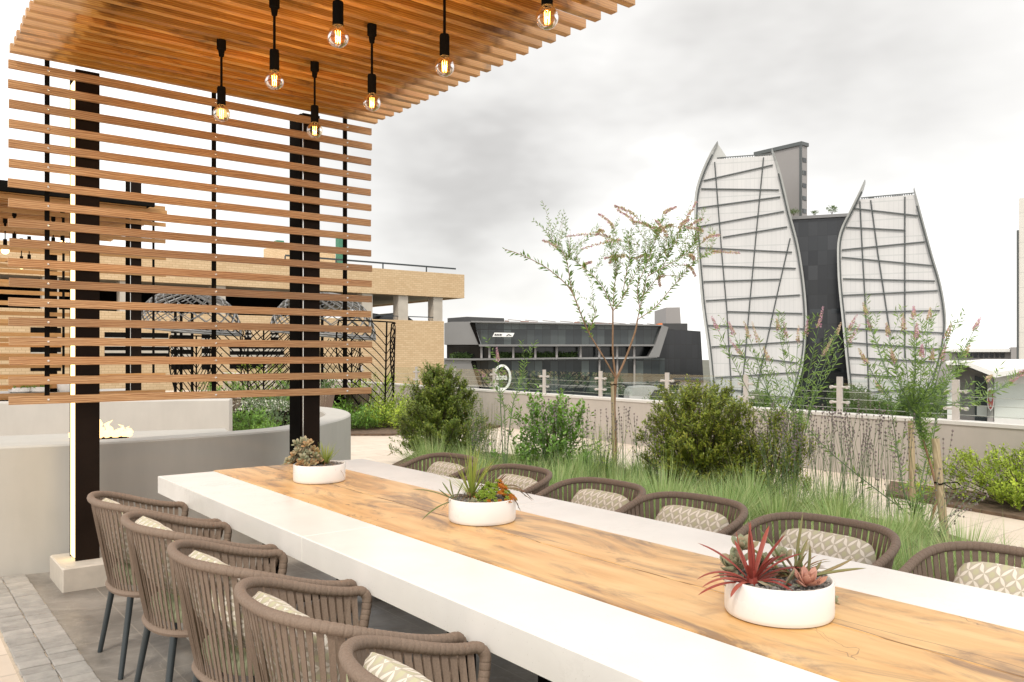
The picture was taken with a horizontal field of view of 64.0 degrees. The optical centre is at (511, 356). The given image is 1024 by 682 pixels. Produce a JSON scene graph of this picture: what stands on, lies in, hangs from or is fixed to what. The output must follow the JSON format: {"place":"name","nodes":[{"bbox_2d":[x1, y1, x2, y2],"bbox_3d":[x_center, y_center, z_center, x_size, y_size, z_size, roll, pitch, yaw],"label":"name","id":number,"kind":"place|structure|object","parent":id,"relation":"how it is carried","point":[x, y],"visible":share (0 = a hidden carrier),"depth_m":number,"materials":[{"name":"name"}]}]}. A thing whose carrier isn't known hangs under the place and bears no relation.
{"place":"outdoors","nodes":[
{"label":"outdoors","id":0,"kind":"place"},
{"bbox_2d":[0,398,231,435],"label":"seat wall","id":1,"kind":"structure","parent":0,"point":[146,415],"depth_m":9.10,"materials":[{"name":"paint"}]},
{"bbox_2d":[0,238,463,390],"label":"parking garage","id":2,"kind":"structure","parent":0,"point":[417,343],"depth_m":43.23,"materials":[{"name":"concrete"}]},
{"bbox_2d":[376,313,411,319],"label":"parked car","id":3,"kind":"object","parent":2,"relation":"on","point":[386,317],"visible":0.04,"depth_m":49.19,"materials":[{"name":"black paint"}]},
{"bbox_2d":[0,541,537,681],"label":"slate floor","id":4,"kind":"structure","parent":0,"point":[79,615],"depth_m":4.33,"materials":[{"name":"stone"}]},
{"bbox_2d":[0,420,226,442],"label":"fire pit","id":5,"kind":"object","parent":4,"relation":"on","point":[109,432],"visible":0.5,"depth_m":6.54,"materials":[{"name":"grey paint"}]},
{"bbox_2d":[87,491,222,679],"bbox_3d":[-1.744,1.052,3.942,0.525,0.793,0.632,0,0,-38],"label":"rope chair","id":6,"kind":"object","parent":4,"relation":"on","point":[108,511],"visible":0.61,"depth_m":3.75,"materials":[{"name":"fabric"}]},
{"bbox_2d":[120,511,278,681],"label":"rope chair","id":7,"kind":"object","parent":4,"relation":"on","point":[151,536],"visible":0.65,"depth_m":3.22,"materials":[{"name":"fabric"}]},
{"bbox_2d":[167,539,357,681],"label":"rope chair","id":8,"kind":"object","parent":4,"relation":"on","point":[213,614],"visible":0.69,"depth_m":2.69,"materials":[{"name":"fabric"}]},
{"bbox_2d":[8,0,634,592],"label":"pergola","id":9,"kind":"object","parent":4,"relation":"on","point":[172,42],"visible":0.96,"depth_m":5.24,"materials":[{"name":"brown wood"}]},
{"bbox_2d":[213,39,229,121],"bbox_3d":[-1.678,-1.591,4.730,0.095,0.478,0.095,0,0,-38],"label":"pendant lamp","id":10,"kind":"object","parent":9,"relation":"hanging from","point":[221,88],"visible":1,"depth_m":4.71,"materials":[{"name":"black metal"}]},
{"bbox_2d":[265,0,283,89],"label":"pendant lamp","id":11,"kind":"object","parent":9,"relation":"hanging from","point":[274,5],"visible":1,"depth_m":4.14,"materials":[{"name":"black metal"}]},
{"bbox_2d":[307,61,321,137],"bbox_3d":[-1.224,-1.591,5.084,0.095,0.478,0.095,0,0,-38],"label":"pendant lamp","id":12,"kind":"object","parent":9,"relation":"hanging from","point":[314,67],"visible":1,"depth_m":5.07,"materials":[{"name":"black metal"}]},
{"bbox_2d":[327,0,348,47],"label":"pendant lamp","id":13,"kind":"object","parent":9,"relation":"hanging from","point":[337,14],"visible":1,"depth_m":3.57,"materials":[{"name":"black metal"}]},
{"bbox_2d":[363,23,380,110],"bbox_3d":[-0.773,-1.591,4.523,0.095,0.478,0.095,0,0,-38],"label":"pendant lamp","id":14,"kind":"object","parent":9,"relation":"hanging from","point":[371,31],"visible":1,"depth_m":4.50,"materials":[{"name":"black metal"}]},
{"bbox_2d":[435,0,453,76],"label":"pendant lamp","id":15,"kind":"object","parent":9,"relation":"hanging from","point":[444,44],"visible":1,"depth_m":3.94,"materials":[{"name":"black metal"}]},
{"bbox_2d":[536,0,558,29],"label":"pendant lamp","id":16,"kind":"object","parent":9,"relation":"hanging from","point":[546,4],"visible":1,"depth_m":3.37,"materials":[{"name":"clear glass"}]},
{"bbox_2d":[234,576,466,681],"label":"rope chair","id":17,"kind":"object","parent":4,"relation":"on","point":[287,642],"visible":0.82,"depth_m":2.19,"materials":[{"name":"fabric"}]},
{"bbox_2d":[338,635,490,681],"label":"rope chair","id":18,"kind":"object","parent":4,"relation":"on","point":[357,664],"visible":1,"depth_m":2.05,"materials":[{"name":"fabric"}]},
{"bbox_2d":[399,452,477,478],"bbox_3d":[-0.519,1.052,5.305,0.525,0.793,0.632,0,0,-39],"label":"rope chair","id":19,"kind":"object","parent":4,"relation":"on","point":[443,468],"visible":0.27,"depth_m":5.47,"materials":[{"name":"fabric"}]},
{"bbox_2d":[461,463,552,496],"bbox_3d":[-0.069,1.052,4.730,0.525,0.793,0.632,0,0,-36],"label":"rope chair","id":20,"kind":"object","parent":4,"relation":"on","point":[529,484],"visible":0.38,"depth_m":4.84,"materials":[{"name":"fabric"}]},
{"bbox_2d":[535,477,645,514],"bbox_3d":[0.368,1.052,4.170,0.525,0.793,0.632,0,0,-38],"label":"rope chair","id":21,"kind":"object","parent":4,"relation":"on","point":[607,499],"visible":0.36,"depth_m":4.31,"materials":[{"name":"fabric"}]},
{"bbox_2d":[158,459,1023,681],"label":"dining table","id":22,"kind":"object","parent":4,"relation":"on","point":[545,589],"visible":0.87,"depth_m":2.47,"materials":[{"name":"wood"}]},
{"bbox_2d":[282,435,344,483],"bbox_3d":[-1.074,0.572,4.589,0.356,0.252,0.306,0,0,-38],"label":"succulent bowl","id":23,"kind":"object","parent":22,"relation":"on","point":[311,465],"visible":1,"depth_m":4.52,"materials":[{"name":"white ceramic"}]},
{"bbox_2d":[415,446,531,525],"bbox_3d":[-0.166,0.530,3.499,0.449,0.335,0.356,0,0,-38],"label":"succulent bowl","id":24,"kind":"object","parent":22,"relation":"on","point":[486,505],"visible":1,"depth_m":3.42,"materials":[{"name":"white ceramic"}]},
{"bbox_2d":[698,514,863,628],"bbox_3d":[0.708,0.564,2.220,0.438,0.268,0.304,0,0,-38],"label":"succulent bowl","id":25,"kind":"object","parent":22,"relation":"on","point":[762,588],"visible":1,"depth_m":2.16,"materials":[{"name":"white ceramic"}]},
{"bbox_2d":[615,491,747,535],"bbox_3d":[0.737,1.052,3.698,0.525,0.793,0.632,0,0,-39],"label":"rope chair","id":26,"kind":"object","parent":4,"relation":"on","point":[696,516],"visible":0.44,"depth_m":3.81,"materials":[{"name":"fabric"}]},
{"bbox_2d":[732,512,900,568],"bbox_3d":[1.149,1.052,3.170,0.525,0.793,0.632,0,0,-40],"label":"rope chair","id":27,"kind":"object","parent":4,"relation":"on","point":[854,546],"visible":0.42,"depth_m":3.25,"materials":[{"name":"fabric"}]},
{"bbox_2d":[898,541,1023,596],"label":"rope chair","id":28,"kind":"object","parent":4,"relation":"on","point":[1001,576],"visible":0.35,"depth_m":2.84,"materials":[{"name":"fabric"}]},
{"bbox_2d":[351,409,500,435],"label":"soil","id":29,"kind":"structure","parent":0,"point":[378,431],"depth_m":15.53,"materials":[{"name":"brown soil"}]},
{"bbox_2d":[168,335,210,391],"bbox_3d":[-7.105,0.497,18.304,0.207,1.923,1.159,0,0,33],"label":"lattice screen","id":30,"kind":"object","parent":29,"relation":"on","point":[196,354],"visible":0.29,"depth_m":18.12,"materials":[{"name":"black metal"}]},
{"bbox_2d":[141,293,241,391],"bbox_3d":[-6.751,0.029,17.200,2.084,2.841,2.084,0,0,-38],"label":"woven pod","id":31,"kind":"object","parent":29,"relation":"on","point":[219,300],"visible":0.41,"depth_m":17.11,"materials":[{"name":"silver metal"}]},
{"bbox_2d":[198,381,269,408],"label":"planter shrub","id":32,"kind":"object","parent":29,"relation":"on","point":[232,385],"visible":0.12,"depth_m":16.48,"materials":[{"name":"green plant"}]},
{"bbox_2d":[205,329,289,403],"bbox_3d":[-5.419,0.399,16.892,1.801,2.125,0.382,0,0,-10],"label":"lattice screen","id":33,"kind":"object","parent":29,"relation":"on","point":[247,354],"visible":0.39,"depth_m":16.76,"materials":[{"name":"black metal"}]},
{"bbox_2d":[225,364,289,409],"bbox_3d":[-5.879,0.763,18.549,1.820,1.415,1.882,0,0,-38],"label":"planter shrub","id":34,"kind":"object","parent":29,"relation":"on","point":[256,382],"visible":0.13,"depth_m":18.29,"materials":[{"name":"green plant"}]},
{"bbox_2d":[232,398,289,430],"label":"shrub","id":35,"kind":"object","parent":29,"relation":"on","point":[283,412],"visible":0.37,"depth_m":14.93,"materials":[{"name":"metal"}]},
{"bbox_2d":[240,330,289,409],"bbox_3d":[-5.214,0.398,17.520,1.704,2.125,0.338,0,0,20],"label":"lattice screen","id":36,"kind":"object","parent":29,"relation":"on","point":[241,369],"visible":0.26,"depth_m":17.37,"materials":[{"name":"black metal"}]},
{"bbox_2d":[242,388,289,426],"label":"planter shrub","id":37,"kind":"object","parent":29,"relation":"on","point":[271,402],"visible":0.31,"depth_m":14.61,"materials":[{"name":"green plant"}]},
{"bbox_2d":[261,388,289,410],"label":"mound shrub","id":38,"kind":"object","parent":29,"relation":"on","point":[281,407],"visible":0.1,"depth_m":15.87,"materials":[{"name":"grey plant"}]},
{"bbox_2d":[277,379,346,410],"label":"planter shrub","id":39,"kind":"object","parent":29,"relation":"on","point":[330,382],"visible":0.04,"depth_m":16.48,"materials":[{"name":"green plant"}]},
{"bbox_2d":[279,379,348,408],"bbox_3d":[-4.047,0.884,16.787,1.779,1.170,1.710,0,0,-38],"label":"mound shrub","id":40,"kind":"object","parent":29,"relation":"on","point":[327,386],"visible":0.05,"depth_m":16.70,"materials":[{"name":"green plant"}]},
{"bbox_2d":[270,292,375,386],"bbox_3d":[-4.048,0.040,17.600,2.244,2.821,2.244,0,0,-38],"label":"woven pod","id":41,"kind":"object","parent":29,"relation":"on","point":[358,305],"visible":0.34,"depth_m":17.23,"materials":[{"name":"silver metal"}]},
{"bbox_2d":[333,394,344,409],"bbox_3d":[-3.611,1.080,16.600,1.000,0.740,0.800,0,0,-38],"label":"garden table","id":42,"kind":"object","parent":29,"relation":"on","point":[338,400],"depth_m":16.51,"materials":[{"name":"paint"}]},
{"bbox_2d":[320,335,360,413],"bbox_3d":[-3.718,0.498,18.399,0.315,1.925,1.576,0,0,22],"label":"lattice screen","id":43,"kind":"object","parent":29,"relation":"on","point":[351,366],"visible":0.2,"depth_m":17.95,"materials":[{"name":"black metal"}]},
{"bbox_2d":[345,394,369,412],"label":"shrub","id":44,"kind":"object","parent":29,"relation":"on","point":[362,400],"visible":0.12,"depth_m":17.00,"materials":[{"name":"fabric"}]},
{"bbox_2d":[332,396,395,428],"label":"mound shrub","id":45,"kind":"object","parent":29,"relation":"on","point":[355,417],"visible":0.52,"depth_m":15.78,"materials":[{"name":"green plant"}]},
{"bbox_2d":[335,320,395,423],"bbox_3d":[-2.797,0.374,16.819,0.563,2.176,2.047,0,0,23],"label":"lattice screen","id":46,"kind":"object","parent":29,"relation":"on","point":[390,356],"visible":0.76,"depth_m":16.63,"materials":[{"name":"black metal"}]},
{"bbox_2d":[345,372,418,418],"bbox_3d":[-2.884,0.894,17.694,1.878,1.110,2.046,0,0,28],"label":"mound shrub","id":47,"kind":"object","parent":29,"relation":"on","point":[382,393],"visible":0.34,"depth_m":17.72,"materials":[{"name":"green plant"}]},
{"bbox_2d":[353,391,417,428],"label":"mound shrub","id":48,"kind":"object","parent":29,"relation":"on","point":[397,410],"visible":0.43,"depth_m":16.07,"materials":[{"name":"green plant"}]},
{"bbox_2d":[0,389,1023,681],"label":"terrace paving","id":49,"kind":"structure","parent":0,"point":[376,449],"depth_m":9.04,"materials":[{"name":"beige stone"}]},
{"bbox_2d":[0,249,69,399],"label":"slatted screen","id":50,"kind":"object","parent":49,"relation":"on","point":[54,293],"depth_m":13.21,"materials":[{"name":"cedar wood"},{"name":"black steel"}]},
{"bbox_2d":[0,582,87,681],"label":"cobble bed","id":51,"kind":"object","parent":49,"relation":"on","point":[11,658],"visible":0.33,"depth_m":3.97,"materials":[{"name":"stone"}]},
{"bbox_2d":[0,574,100,681],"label":"cobble border","id":52,"kind":"object","parent":51,"relation":"on","point":[33,661],"visible":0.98,"depth_m":4.15,"materials":[{"name":"grey stone"}]},
{"bbox_2d":[0,388,124,400],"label":"serving table","id":53,"kind":"object","parent":49,"relation":"on","point":[6,392],"visible":0.11,"depth_m":14.05,"materials":[{"name":"paint"}]},
{"bbox_2d":[8,385,30,392],"bbox_3d":[-7.918,0.521,13.196,0.376,0.134,0.408,0,0,-38],"label":"planter bowl","id":54,"kind":"object","parent":53,"relation":"on","point":[26,389],"visible":0.84,"depth_m":13.07,"materials":[{"name":"white ceramic"}]},
{"bbox_2d":[30,385,50,392],"bbox_3d":[-7.668,0.518,13.303,0.356,0.139,0.352,0,0,-38],"label":"planter bowl","id":55,"kind":"object","parent":53,"relation":"on","point":[36,389],"visible":0.7,"depth_m":13.18,"materials":[{"name":"white ceramic"}]},
{"bbox_2d":[57,384,69,391],"bbox_3d":[-7.366,0.463,13.500,0.240,0.250,0.240,0,0,-38],"label":"white lantern","id":56,"kind":"object","parent":53,"relation":"on","point":[63,387],"visible":0.41,"depth_m":13.40,"materials":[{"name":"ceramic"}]},
{"bbox_2d":[0,180,166,397],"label":"pergola","id":57,"kind":"object","parent":49,"relation":"on","point":[6,193],"visible":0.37,"depth_m":10.52,"materials":[{"name":"cedar wood"},{"name":"dark bronze steel"},{"name":"black steel"}]},
{"bbox_2d":[1,218,8,253],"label":"pendant lamp","id":58,"kind":"object","parent":57,"relation":"hanging from","point":[4,251],"visible":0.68,"depth_m":10.85,"materials":[{"name":"black metal"}]},
{"bbox_2d":[0,407,350,576],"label":"fire pit wall","id":59,"kind":"structure","parent":49,"relation":"on","point":[34,506],"depth_m":5.68,"materials":[{"name":"grey paint"}]},
{"bbox_2d":[210,398,240,411],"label":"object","id":60,"kind":"object","parent":49,"relation":"on","point":[234,407],"visible":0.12,"depth_m":15.01,"materials":[{"name":"fabric"}]},
{"bbox_2d":[232,405,274,430],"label":"planter shrub","id":61,"kind":"object","parent":49,"relation":"on","point":[256,418],"visible":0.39,"depth_m":13.35,"materials":[{"name":"green plant"}]},
{"bbox_2d":[252,417,288,428],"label":"planter shrub","id":62,"kind":"object","parent":49,"relation":"on","point":[265,425],"visible":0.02,"depth_m":12.57,"materials":[{"name":"green plant"}]},
{"bbox_2d":[320,395,334,407],"bbox_3d":[-3.488,1.056,14.797,0.525,0.793,0.632,0,0,21],"label":"rope chair","id":63,"kind":"object","parent":49,"relation":"on","point":[326,400],"visible":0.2,"depth_m":14.64,"materials":[{"name":"fabric"}]},
{"bbox_2d":[223,372,1023,492],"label":"parapet wall","id":64,"kind":"structure","parent":49,"relation":"on","point":[976,435],"depth_m":10.18,"materials":[{"name":"beige paint"}]},
{"bbox_2d":[265,365,1023,420],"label":"glass balustrade","id":65,"kind":"object","parent":64,"relation":"on","point":[840,402],"visible":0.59,"depth_m":11.42,"materials":[{"name":"glass"}]},
{"bbox_2d":[392,451,1023,567],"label":"planting soil","id":66,"kind":"structure","parent":49,"relation":"on","point":[400,462],"depth_m":7.06,"materials":[{"name":"soil"}]},
{"bbox_2d":[388,359,494,458],"bbox_3d":[-0.930,0.743,11.017,1.491,1.399,1.651,0,0,-10],"label":"conical bush","id":67,"kind":"object","parent":66,"relation":"on","point":[443,398],"visible":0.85,"depth_m":10.80,"materials":[{"name":"green plant"}]},
{"bbox_2d":[449,409,500,459],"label":"airy plant","id":68,"kind":"object","parent":66,"relation":"on","point":[473,437],"visible":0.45,"depth_m":10.87,"materials":[{"name":"green plant"}]},
{"bbox_2d":[458,395,514,461],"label":"dry weeds","id":69,"kind":"object","parent":66,"relation":"on","point":[487,437],"visible":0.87,"depth_m":10.28,"materials":[{"name":"green plant"}]},
{"bbox_2d":[473,337,538,463],"bbox_3d":[-0.075,0.593,8.989,0.724,1.616,0.295,0,0,-14],"label":"flowering shrub","id":70,"kind":"object","parent":66,"relation":"on","point":[497,357],"visible":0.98,"depth_m":9.00,"materials":[{"name":"green plant"}]},
{"bbox_2d":[489,382,603,472],"bbox_3d":[0.404,0.871,9.626,1.308,1.159,1.257,0,0,17],"label":"loose bush","id":71,"kind":"object","parent":66,"relation":"on","point":[551,443],"visible":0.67,"depth_m":9.44,"materials":[{"name":"green plant"}]},
{"bbox_2d":[570,426,630,475],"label":"pale weeds","id":72,"kind":"object","parent":66,"relation":"on","point":[608,453],"visible":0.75,"depth_m":9.03,"materials":[{"name":"green plant"}]},
{"bbox_2d":[610,382,625,461],"bbox_3d":[1.288,0.860,9.918,0.203,1.100,0.059,0,0,9],"label":"wooden stake","id":73,"kind":"object","parent":66,"relation":"on","point":[612,384],"visible":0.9,"depth_m":9.91,"materials":[{"name":"brown wood"}]},
{"bbox_2d":[502,200,739,469],"bbox_3d":[1.370,-0.278,10.039,3.037,3.357,0.931,0,0,-5],"label":"slender tree","id":74,"kind":"object","parent":66,"relation":"on","point":[645,255],"visible":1,"depth_m":9.98,"materials":[{"name":"green plant"}]},
{"bbox_2d":[632,374,781,492],"bbox_3d":[1.885,0.820,8.402,1.598,1.267,1.587,0,0,-38],"label":"round bush","id":75,"kind":"object","parent":66,"relation":"on","point":[694,442],"visible":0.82,"depth_m":8.16,"materials":[{"name":"green plant"}]},
{"bbox_2d":[393,424,1023,580],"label":"lavender foliage","id":76,"kind":"object","parent":66,"relation":"on","point":[752,499],"visible":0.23,"depth_m":6.84,"materials":[{"name":"green plant"}]},
{"bbox_2d":[472,400,1000,545],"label":"lavender stalks","id":77,"kind":"object","parent":66,"relation":"on","point":[843,484],"visible":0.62,"depth_m":7.24,"materials":[{"name":"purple plant"}]},
{"bbox_2d":[471,398,1001,534],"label":"seed heads","id":78,"kind":"object","parent":77,"relation":"attached to","point":[845,431],"visible":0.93,"depth_m":7.21,"materials":[{"name":"brown plant"}]},
{"bbox_2d":[714,402,817,495],"bbox_3d":[2.508,0.945,8.148,0.998,0.987,0.988,0,0,25],"label":"side bush","id":79,"kind":"object","parent":66,"relation":"on","point":[757,451],"visible":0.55,"depth_m":8.01,"materials":[{"name":"dark olive green leaf"},{"name":"grey bark"}]},
{"bbox_2d":[710,306,860,484],"bbox_3d":[2.778,0.454,8.312,1.609,1.894,0.855,0,0,-7],"label":"flowering shrub","id":80,"kind":"object","parent":66,"relation":"on","point":[778,326],"visible":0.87,"depth_m":8.28,"materials":[{"name":"green plant"}]},
{"bbox_2d":[795,292,1023,523],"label":"flowering shrub","id":81,"kind":"object","parent":66,"relation":"on","point":[915,408],"visible":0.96,"depth_m":6.87,"materials":[{"name":"green plant"}]},
{"bbox_2d":[908,420,915,501],"bbox_3d":[3.857,1.011,7.900,0.075,0.779,0.060,0,0,-2],"label":"wooden stake","id":82,"kind":"object","parent":66,"relation":"on","point":[912,462],"visible":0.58,"depth_m":7.88,"materials":[{"name":"brown wood"}]},
{"bbox_2d":[892,489,936,525],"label":"shrub","id":83,"kind":"object","parent":66,"relation":"on","point":[915,506],"visible":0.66,"depth_m":6.69,"materials":[{"name":"green plant"}]},
{"bbox_2d":[931,438,963,539],"bbox_3d":[3.356,1.025,6.335,0.194,0.777,0.159,0,0,-19],"label":"wooden stake","id":84,"kind":"object","parent":66,"relation":"on","point":[937,458],"visible":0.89,"depth_m":6.31,"materials":[{"name":"brown wood"}]},
{"bbox_2d":[887,481,1023,520],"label":"border soil","id":85,"kind":"structure","parent":49,"relation":"on","point":[1006,511],"depth_m":7.84,"materials":[{"name":"brown soil"}]},
{"bbox_2d":[900,442,1023,510],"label":"lime bush","id":86,"kind":"object","parent":85,"relation":"on","point":[1010,490],"visible":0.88,"depth_m":7.87,"materials":[{"name":"green plant"}]},
{"bbox_2d":[0,0,1023,359],"label":"sky","id":87,"kind":"structure","parent":0,"point":[628,109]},
{"bbox_2d":[444,307,703,402],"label":"glass office building","id":88,"kind":"structure","parent":0,"point":[668,341],"depth_m":110.60,"materials":[{"name":"grey glass"}]},
{"bbox_2d":[702,360,940,417],"bbox_3d":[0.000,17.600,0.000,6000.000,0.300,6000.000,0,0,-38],"label":"ground","id":89,"kind":"structure","parent":0,"point":[706,373],"depth_m":821.77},
{"bbox_2d":[644,386,684,399],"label":"street tree","id":90,"kind":"object","parent":89,"relation":"on","point":[652,398],"visible":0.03,"depth_m":71.76,"materials":[{"name":"green plant"}]},
{"bbox_2d":[694,141,806,407],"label":"sail tower","id":91,"kind":"structure","parent":89,"relation":"on","point":[757,281],"depth_m":190.04,"materials":[{"name":"white glass"}]},
{"bbox_2d":[742,389,785,406],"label":"street tree","id":92,"kind":"object","parent":89,"relation":"on","point":[757,397],"visible":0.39,"depth_m":59.47,"materials":[{"name":"green plant"}]},
{"bbox_2d":[754,141,808,215],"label":"grey slab tower","id":93,"kind":"structure","parent":89,"relation":"on","point":[791,158],"depth_m":206.51,"materials":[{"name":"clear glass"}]},
{"bbox_2d":[789,213,847,410],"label":"dark office tower","id":94,"kind":"structure","parent":89,"relation":"on","point":[817,236],"depth_m":199.69,"materials":[{"name":"black glass"}]},
{"bbox_2d":[810,309,820,313],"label":"window","id":95,"kind":"structure","parent":94,"relation":"in","point":[815,311],"depth_m":200.09,"materials":[{"name":"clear glass"}]},
{"bbox_2d":[826,205,839,213],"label":"roof tree","id":96,"kind":"object","parent":94,"relation":"on","point":[833,207],"visible":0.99,"depth_m":202.51,"materials":[{"name":"green plant"}]},
{"bbox_2d":[823,383,875,413],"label":"street tree","id":97,"kind":"object","parent":89,"relation":"on","point":[862,401],"visible":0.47,"depth_m":59.68,"materials":[{"name":"green plant"}]},
{"bbox_2d":[850,393,894,414],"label":"street tree","id":98,"kind":"object","parent":89,"relation":"on","point":[877,404],"visible":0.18,"depth_m":64.99,"materials":[{"name":"green plant"}]},
{"bbox_2d":[871,396,909,414],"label":"street tree","id":99,"kind":"object","parent":89,"relation":"on","point":[889,406],"visible":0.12,"depth_m":71.70,"materials":[{"name":"green plant"}]},
{"bbox_2d":[837,180,946,415],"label":"sail tower","id":100,"kind":"structure","parent":89,"relation":"on","point":[886,261],"depth_m":176.57,"materials":[{"name":"white glass"}]},
{"bbox_2d":[892,389,941,417],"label":"street tree","id":101,"kind":"object","parent":89,"relation":"on","point":[899,412],"visible":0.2,"depth_m":59.79,"materials":[{"name":"green plant"}]},
{"bbox_2d":[911,380,946,418],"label":"street tree","id":102,"kind":"object","parent":89,"relation":"on","point":[944,411],"visible":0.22,"depth_m":64.95,"materials":[{"name":"green plant"}]},
{"bbox_2d":[937,353,950,417],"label":"grey block","id":103,"kind":"structure","parent":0,"point":[947,357],"depth_m":117.87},
{"bbox_2d":[945,347,1016,359],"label":"grey office building","id":104,"kind":"structure","parent":0,"point":[979,354],"depth_m":149.20,"materials":[{"name":"black glass"}]},
{"bbox_2d":[945,359,1023,423],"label":"white pavilion","id":105,"kind":"structure","parent":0,"point":[977,371],"depth_m":45.70,"materials":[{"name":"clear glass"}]},
{"bbox_2d":[975,376,986,420],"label":"doorway","id":106,"kind":"structure","parent":105,"relation":"in","point":[978,380],"depth_m":46.69,"materials":[{"name":"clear glass"}]},
{"bbox_2d":[1017,198,1023,358],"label":"white slab tower","id":107,"kind":"structure","parent":0,"point":[1020,293],"depth_m":61.91,"materials":[{"name":"white concrete"}]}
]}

